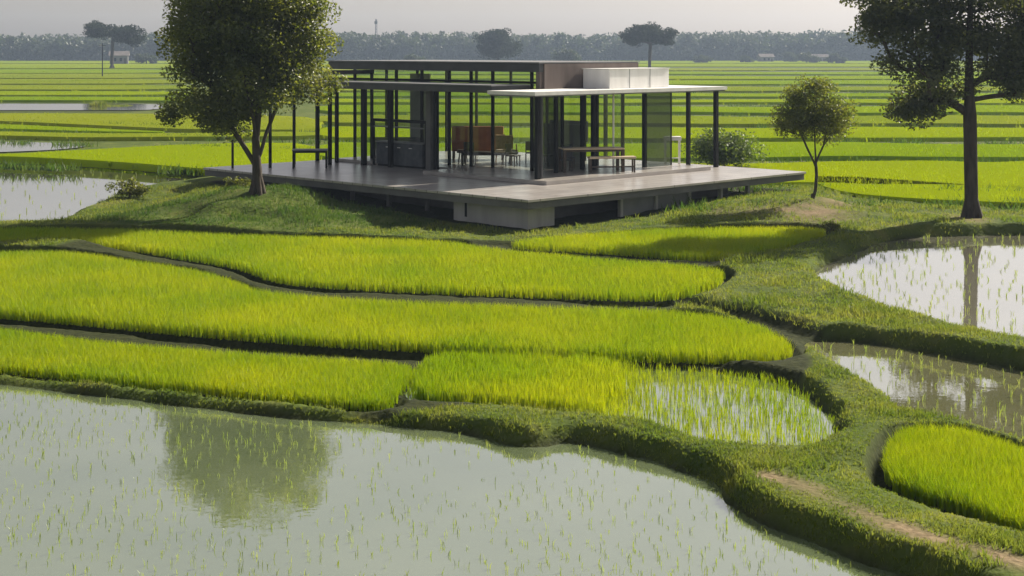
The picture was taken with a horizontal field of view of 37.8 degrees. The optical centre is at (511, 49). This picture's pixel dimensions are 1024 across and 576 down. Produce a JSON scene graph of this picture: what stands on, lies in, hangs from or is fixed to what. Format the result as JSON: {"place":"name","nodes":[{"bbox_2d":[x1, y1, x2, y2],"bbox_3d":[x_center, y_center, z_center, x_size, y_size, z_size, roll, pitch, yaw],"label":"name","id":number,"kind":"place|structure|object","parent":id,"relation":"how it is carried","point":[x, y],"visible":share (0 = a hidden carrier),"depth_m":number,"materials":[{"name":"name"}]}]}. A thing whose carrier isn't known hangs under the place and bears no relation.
{"place":"outdoors","nodes":[
{"label":"outdoors","id":0,"kind":"place"},
{"bbox_2d":[0,141,84,151],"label":"pond","id":1,"kind":"structure","parent":0,"point":[12,147],"depth_m":91.41,"materials":[{"name":"liquid"}]},
{"bbox_2d":[0,103,161,109],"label":"pond","id":2,"kind":"structure","parent":0,"point":[43,106],"depth_m":155.66,"materials":[{"name":"liquid"}]},
{"bbox_2d":[0,123,164,132],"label":"rice field","id":3,"kind":"structure","parent":0,"point":[28,128],"depth_m":107.08,"materials":[{"name":"green plant"}]},
{"bbox_2d":[0,96,175,102],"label":"rice field","id":4,"kind":"structure","parent":0,"point":[131,99],"depth_m":171.45,"materials":[{"name":"green plant"}]},
{"bbox_2d":[0,69,177,73],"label":"rice field","id":5,"kind":"structure","parent":0,"point":[75,71],"depth_m":390.67,"materials":[{"name":"green plant"}]},
{"bbox_2d":[0,73,186,78],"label":"rice field","id":6,"kind":"structure","parent":0,"point":[79,76],"depth_m":318.05,"materials":[{"name":"green plant"}]},
{"bbox_2d":[0,90,191,96],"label":"rice field","id":7,"kind":"structure","parent":0,"point":[78,93],"depth_m":194.88,"materials":[{"name":"green plant"}]},
{"bbox_2d":[0,163,193,220],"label":"pond","id":8,"kind":"structure","parent":0,"point":[17,198],"depth_m":66.67,"materials":[{"name":"liquid"}]},
{"bbox_2d":[0,166,185,217],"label":"rice seedlings","id":9,"kind":"object","parent":8,"relation":"on","point":[65,180],"visible":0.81,"depth_m":67.25,"materials":[{"name":"green plant"}]},
{"bbox_2d":[0,84,194,90],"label":"rice field","id":10,"kind":"structure","parent":0,"point":[69,87],"depth_m":223.01,"materials":[{"name":"green plant"}]},
{"bbox_2d":[0,79,195,84],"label":"rice field","id":11,"kind":"structure","parent":0,"point":[82,81],"depth_m":260.05,"materials":[{"name":"green plant"}]},
{"bbox_2d":[0,130,320,140],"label":"rice field","id":12,"kind":"structure","parent":0,"point":[83,136],"depth_m":99.10,"materials":[{"name":"green plant"}]},
{"bbox_2d":[0,142,321,175],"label":"rice field","id":13,"kind":"structure","parent":0,"point":[151,158],"depth_m":80.03,"materials":[{"name":"green plant"}]},
{"bbox_2d":[0,112,324,132],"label":"rice field","id":14,"kind":"structure","parent":0,"point":[129,121],"depth_m":118.99,"materials":[{"name":"green plant"}]},
{"bbox_2d":[0,326,413,411],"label":"rice field","id":15,"kind":"structure","parent":0,"point":[375,385],"depth_m":29.96,"materials":[{"name":"green plant"}]},
{"bbox_2d":[93,182,436,232],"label":"grass","id":16,"kind":"structure","parent":0,"point":[318,215],"depth_m":53.82,"materials":[{"name":"green plant"}]},
{"bbox_2d":[0,225,724,301],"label":"rice field","id":17,"kind":"structure","parent":0,"point":[435,267],"depth_m":42.73,"materials":[{"name":"green plant"}]},
{"bbox_2d":[0,247,794,364],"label":"rice field","id":18,"kind":"structure","parent":0,"point":[78,289],"depth_m":34.92,"materials":[{"name":"green plant"}]},
{"bbox_2d":[0,384,897,575],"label":"pond","id":19,"kind":"structure","parent":0,"point":[451,469],"depth_m":21.95,"materials":[{"name":"liquid"}]},
{"bbox_2d":[0,386,877,575],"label":"rice seedlings","id":20,"kind":"object","parent":19,"relation":"on","point":[274,553],"visible":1,"depth_m":21.71,"materials":[{"name":"green plant"}]},
{"bbox_2d":[0,63,976,68],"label":"rice field","id":21,"kind":"structure","parent":0,"point":[78,66],"depth_m":538.04,"materials":[{"name":"green plant"}]},
{"bbox_2d":[0,60,1009,63],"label":"rice field","id":22,"kind":"structure","parent":0,"point":[640,62],"depth_m":663.24,"materials":[{"name":"green plant"}]},
{"bbox_2d":[0,0,1012,51],"label":"sky","id":23,"kind":"structure","parent":0,"point":[29,17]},
{"bbox_2d":[0,59,1023,575],"bbox_3d":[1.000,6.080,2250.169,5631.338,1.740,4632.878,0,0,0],"label":"ground","id":24,"kind":"structure","parent":0,"point":[794,369],"depth_m":33.41,"materials":[{"name":"green plant"}]},
{"bbox_2d":[99,43,105,75],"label":"utility pole","id":25,"kind":"object","parent":24,"relation":"on","point":[102,45],"visible":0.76,"depth_m":319.97,"materials":[{"name":"metal"}]},
{"bbox_2d":[86,100,132,106],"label":"grass","id":26,"kind":"structure","parent":24,"relation":"on","point":[99,103],"depth_m":157.08,"materials":[{"name":"green plant"}]},
{"bbox_2d":[82,20,146,67],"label":"twin topped tree","id":27,"kind":"object","parent":24,"relation":"on","point":[128,35],"visible":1,"depth_m":465.21,"materials":[{"name":"green plant"}]},
{"bbox_2d":[108,51,129,63],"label":"house","id":28,"kind":"structure","parent":24,"relation":"on","point":[120,57],"depth_m":602.94,"materials":[{"name":"metal"}]},
{"bbox_2d":[105,177,149,197],"bbox_3d":[-15.606,5.823,60.787,1.854,1.244,1.166,0,0,0],"label":"bush","id":29,"kind":"object","parent":24,"relation":"on","point":[131,189],"visible":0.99,"depth_m":60.62,"materials":[{"name":"green plant"}]},
{"bbox_2d":[133,53,157,63],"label":"bush","id":30,"kind":"object","parent":24,"relation":"on","point":[152,59],"visible":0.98,"depth_m":604.32,"materials":[{"name":"green plant"}]},
{"bbox_2d":[223,176,251,188],"bbox_3d":[-10.637,5.444,58.275,1.281,1.122,1.084,0,0,0],"label":"bush","id":31,"kind":"object","parent":24,"relation":"on","point":[240,183],"visible":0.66,"depth_m":58.05,"materials":[{"name":"green plant"}]},
{"bbox_2d":[208,88,277,116],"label":"bush","id":32,"kind":"object","parent":24,"relation":"on","point":[262,110],"visible":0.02,"depth_m":127.04,"materials":[{"name":"green plant"}]},
{"bbox_2d":[152,0,348,195],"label":"round tree","id":33,"kind":"object","parent":24,"relation":"on","point":[241,41],"visible":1,"depth_m":54.52,"materials":[{"name":"green plant"}]},
{"bbox_2d":[374,19,377,35],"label":"radio mast","id":34,"kind":"object","parent":24,"relation":"on","point":[375,22],"visible":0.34,"depth_m":899.40,"materials":[{"name":"metal"}]},
{"bbox_2d":[403,53,425,59],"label":"bush","id":35,"kind":"object","parent":24,"relation":"on","point":[411,57],"visible":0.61,"depth_m":588.31,"materials":[{"name":"green plant"}]},
{"bbox_2d":[472,27,522,59],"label":"rounded tree","id":36,"kind":"object","parent":24,"relation":"on","point":[496,43],"visible":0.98,"depth_m":518.31,"materials":[{"name":"green plant"}]},
{"bbox_2d":[203,60,805,229],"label":"pavilion","id":37,"kind":"structure","parent":24,"relation":"on","point":[534,191],"depth_m":60.70,"materials":[{"name":"concrete"}]},
{"bbox_2d":[292,149,327,168],"bbox_3d":[-8.586,4.633,63.506,1.500,0.797,0.800,0,0,-5],"label":"outdoor table","id":38,"kind":"object","parent":37,"relation":"on","point":[294,151],"visible":1,"depth_m":63.19,"materials":[{"name":"metal"}]},
{"bbox_2d":[375,137,419,157],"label":"table","id":39,"kind":"object","parent":37,"relation":"on","point":[413,139],"visible":0.33,"depth_m":67.37,"materials":[{"name":"wood"}]},
{"bbox_2d":[375,140,424,168],"bbox_3d":[-4.626,4.498,64.142,0.680,1.067,3.080,0,0,-45],"label":"counter","id":40,"kind":"object","parent":37,"relation":"on","point":[407,154],"visible":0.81,"depth_m":63.72,"materials":[{"name":"stone"}]},
{"bbox_2d":[463,142,475,164],"bbox_3d":[-1.798,4.409,63.508,0.480,0.947,0.485,0,0,-11],"label":"chair","id":41,"kind":"object","parent":37,"relation":"on","point":[466,146],"visible":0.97,"depth_m":63.68,"materials":[{"name":"brown wood"}]},
{"bbox_2d":[452,126,503,159],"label":"sofa","id":42,"kind":"object","parent":37,"relation":"on","point":[481,137],"visible":0.59,"depth_m":66.31,"materials":[{"name":"orange leather"}]},
{"bbox_2d":[461,151,512,164],"bbox_3d":[-1.090,4.628,63.789,2.200,0.547,1.000,0,0,-3],"label":"coffee table","id":43,"kind":"object","parent":37,"relation":"on","point":[482,153],"visible":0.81,"depth_m":63.36,"materials":[{"name":"brown wood"}]},
{"bbox_2d":[495,134,517,162],"bbox_3d":[-0.287,4.305,64.899,0.860,1.200,0.879,0,0,-25],"label":"armchair","id":44,"kind":"object","parent":37,"relation":"on","point":[502,140],"visible":0.7,"depth_m":64.53,"materials":[{"name":"beige fabric"}]},
{"bbox_2d":[505,143,520,166],"bbox_3d":[0.039,4.409,62.517,0.485,0.947,0.480,0,0,33],"label":"chair","id":45,"kind":"object","parent":37,"relation":"on","point":[508,147],"visible":1,"depth_m":62.53,"materials":[{"name":"brown wood"}]},
{"bbox_2d":[525,141,529,162],"bbox_3d":[0.888,4.409,64.211,0.480,0.947,0.485,0,0,31],"label":"chair","id":46,"kind":"object","parent":37,"relation":"on","point":[527,145],"visible":0.34,"depth_m":64.09,"materials":[{"name":"brown wood"}]},
{"bbox_2d":[543,143,553,166],"bbox_3d":[1.457,4.409,62.659,0.480,0.947,0.485,0,0,34],"label":"chair","id":47,"kind":"object","parent":37,"relation":"on","point":[549,147],"visible":0.69,"depth_m":62.76,"materials":[{"name":"brown wood"}]},
{"bbox_2d":[560,146,572,170],"bbox_3d":[2.163,4.383,60.109,0.480,0.997,0.485,0,0,-10],"label":"chair","id":48,"kind":"object","parent":37,"relation":"on","point":[569,154],"visible":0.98,"depth_m":59.89,"materials":[{"name":"wood"}]},
{"bbox_2d":[558,147,624,172],"bbox_3d":[3.188,4.409,59.935,2.500,0.947,1.000,0,0,-10],"label":"dining table","id":49,"kind":"object","parent":37,"relation":"on","point":[617,150],"visible":1,"depth_m":59.64,"materials":[{"name":"brown wood"}]},
{"bbox_2d":[587,156,635,172],"bbox_3d":[3.965,4.564,59.369,1.900,0.637,0.440,0,0,-10],"label":"bench","id":50,"kind":"object","parent":37,"relation":"on","point":[590,166],"visible":1,"depth_m":59.29,"materials":[{"name":"brown wood"}]},
{"bbox_2d":[663,136,680,163],"bbox_3d":[6.900,4.383,64.284,0.720,1.297,0.560,0,0,0],"label":"side table","id":51,"kind":"object","parent":37,"relation":"on","point":[665,138],"visible":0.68,"depth_m":64.04,"materials":[{"name":"white paint"}]},
{"bbox_2d":[0,27,1021,60],"bbox_3d":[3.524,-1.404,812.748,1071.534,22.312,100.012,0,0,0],"label":"wood","id":52,"kind":"object","parent":24,"relation":"on","point":[717,46],"visible":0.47,"depth_m":772.98,"materials":[{"name":"green plant"}]},
{"bbox_2d":[0,70,1023,213],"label":"grass","id":53,"kind":"structure","parent":24,"relation":"on","point":[20,167],"depth_m":78.61,"materials":[{"name":"green plant"}]},
{"bbox_2d":[548,44,581,60],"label":"bush","id":54,"kind":"object","parent":24,"relation":"on","point":[567,55],"visible":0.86,"depth_m":588.70,"materials":[{"name":"green plant"}]},
{"bbox_2d":[617,21,679,67],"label":"umbrella tree","id":55,"kind":"object","parent":24,"relation":"on","point":[648,34],"visible":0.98,"depth_m":428.80,"materials":[{"name":"green plant"}]},
{"bbox_2d":[692,55,712,62],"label":"bush","id":56,"kind":"object","parent":24,"relation":"on","point":[703,59],"visible":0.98,"depth_m":658.29,"materials":[{"name":"green plant"}]},
{"bbox_2d":[680,126,769,166],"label":"bush","id":57,"kind":"object","parent":24,"relation":"on","point":[733,148],"visible":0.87,"depth_m":72.94,"materials":[{"name":"green plant"}]},
{"bbox_2d":[740,55,753,61],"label":"bush","id":58,"kind":"object","parent":24,"relation":"on","point":[745,58],"visible":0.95,"depth_m":676.89,"materials":[{"name":"green plant"}]},
{"bbox_2d":[756,54,774,61],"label":"house","id":59,"kind":"structure","parent":24,"relation":"on","point":[765,57],"depth_m":715.86,"materials":[{"name":"metal"}]},
{"bbox_2d":[782,51,797,61],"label":"bush","id":60,"kind":"object","parent":24,"relation":"on","point":[789,56],"visible":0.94,"depth_m":707.73,"materials":[{"name":"green plant"}]},
{"bbox_2d":[796,51,821,62],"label":"bush","id":61,"kind":"object","parent":24,"relation":"on","point":[807,57],"visible":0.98,"depth_m":657.67,"materials":[{"name":"green plant"}]},
{"bbox_2d":[764,73,861,198],"bbox_3d":[11.303,3.463,56.169,3.614,5.156,2.803,0,0,0],"label":"tree","id":62,"kind":"object","parent":24,"relation":"on","point":[800,117],"visible":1,"depth_m":55.83,"materials":[{"name":"green plant"}]},
{"bbox_2d":[811,54,828,60],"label":"house","id":63,"kind":"structure","parent":24,"relation":"on","point":[822,56],"depth_m":724.95,"materials":[{"name":"metal"}]},
{"bbox_2d":[822,221,840,230],"bbox_3d":[10.503,6.004,49.102,0.622,0.759,0.420,0,0,0],"label":"bush","id":64,"kind":"object","parent":24,"relation":"on","point":[832,227],"visible":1,"depth_m":49.09,"materials":[{"name":"green plant"}]},
{"bbox_2d":[825,53,846,62],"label":"bush","id":65,"kind":"object","parent":24,"relation":"on","point":[835,57],"visible":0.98,"depth_m":639.10,"materials":[{"name":"green plant"}]},
{"bbox_2d":[839,0,1023,218],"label":"tall tree","id":66,"kind":"object","parent":24,"relation":"on","point":[895,20],"visible":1,"depth_m":52.50,"materials":[{"name":"green plant"}]},
{"bbox_2d":[0,181,1023,332],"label":"grass","id":67,"kind":"structure","parent":0,"point":[880,309],"depth_m":49.68,"materials":[{"name":"green plant"}]},
{"bbox_2d":[564,144,574,167],"bbox_3d":[2.303,4.383,61.528,0.480,0.997,0.485,0,0,-10],"label":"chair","id":68,"kind":"object","parent":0,"point":[570,157],"visible":0.37,"depth_m":61.36,"materials":[{"name":"wood"}]},
{"bbox_2d":[404,366,833,444],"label":"pond","id":69,"kind":"structure","parent":0,"point":[721,395],"depth_m":27.47,"materials":[{"name":"liquid"}]},
{"bbox_2d":[406,347,837,444],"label":"rice field","id":70,"kind":"structure","parent":0,"point":[583,381],"depth_m":28.44,"materials":[{"name":"green plant"}]},
{"bbox_2d":[317,75,977,79],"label":"rice field","id":71,"kind":"structure","parent":0,"point":[519,77],"depth_m":306.65,"materials":[{"name":"green plant"}]},
{"bbox_2d":[320,71,981,75],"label":"rice field","id":72,"kind":"structure","parent":0,"point":[678,73],"depth_m":357.97,"materials":[{"name":"green plant"}]},
{"bbox_2d":[324,68,993,70],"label":"rice field","id":73,"kind":"structure","parent":0,"point":[771,69],"depth_m":429.93,"materials":[{"name":"green plant"}]},
{"bbox_2d":[323,86,1008,92],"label":"rice field","id":74,"kind":"structure","parent":0,"point":[731,89],"depth_m":214.42,"materials":[{"name":"green plant"}]},
{"bbox_2d":[511,224,826,261],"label":"rice field","id":75,"kind":"structure","parent":0,"point":[705,244],"depth_m":47.34,"materials":[{"name":"green plant"}]},
{"bbox_2d":[320,141,1023,161],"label":"rice field","id":76,"kind":"structure","parent":0,"point":[842,151],"depth_m":83.96,"materials":[{"name":"green plant"}]},
{"bbox_2d":[320,125,1023,142],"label":"rice field","id":77,"kind":"structure","parent":0,"point":[885,134],"depth_m":100.77,"materials":[{"name":"green plant"}]},
{"bbox_2d":[320,114,1023,127],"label":"rice field","id":78,"kind":"structure","parent":0,"point":[745,121],"depth_m":120.20,"materials":[{"name":"green plant"}]},
{"bbox_2d":[320,104,1023,115],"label":"rice field","id":79,"kind":"structure","parent":0,"point":[501,109],"depth_m":140.48,"materials":[{"name":"green plant"}]},
{"bbox_2d":[320,97,1023,105],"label":"rice field","id":80,"kind":"structure","parent":0,"point":[567,101],"depth_m":164.77,"materials":[{"name":"green plant"}]},
{"bbox_2d":[320,92,1023,98],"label":"rice field","id":81,"kind":"structure","parent":0,"point":[675,95],"depth_m":186.39,"materials":[{"name":"green plant"}]},
{"bbox_2d":[367,80,994,85],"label":"rice field","id":82,"kind":"structure","parent":0,"point":[775,82],"depth_m":259.18,"materials":[{"name":"green plant"}]},
{"bbox_2d":[691,159,1023,186],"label":"rice field","id":83,"kind":"structure","parent":0,"point":[991,173],"depth_m":70.18,"materials":[{"name":"green plant"}]},
{"bbox_2d":[804,341,1023,437],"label":"pond","id":84,"kind":"structure","parent":0,"point":[902,390],"depth_m":29.57,"materials":[{"name":"liquid"}]},
{"bbox_2d":[812,340,1023,437],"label":"rice seedlings","id":85,"kind":"object","parent":84,"relation":"on","point":[1021,398],"visible":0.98,"depth_m":29.55,"materials":[{"name":"green plant"}]},
{"bbox_2d":[814,175,1023,207],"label":"rice field","id":86,"kind":"structure","parent":0,"point":[909,192],"depth_m":60.29,"materials":[{"name":"green plant"}]},
{"bbox_2d":[816,236,1023,336],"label":"pond","id":87,"kind":"structure","parent":0,"point":[976,291],"depth_m":41.75,"materials":[{"name":"liquid"}]},
{"bbox_2d":[823,232,1023,334],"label":"rice seedlings","id":88,"kind":"object","parent":87,"relation":"on","point":[926,254],"visible":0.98,"depth_m":41.55,"materials":[{"name":"green plant"}]},
{"bbox_2d":[879,420,1023,531],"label":"rice field","id":89,"kind":"structure","parent":0,"point":[961,471],"depth_m":22.36,"materials":[{"name":"green plant"}]}
]}

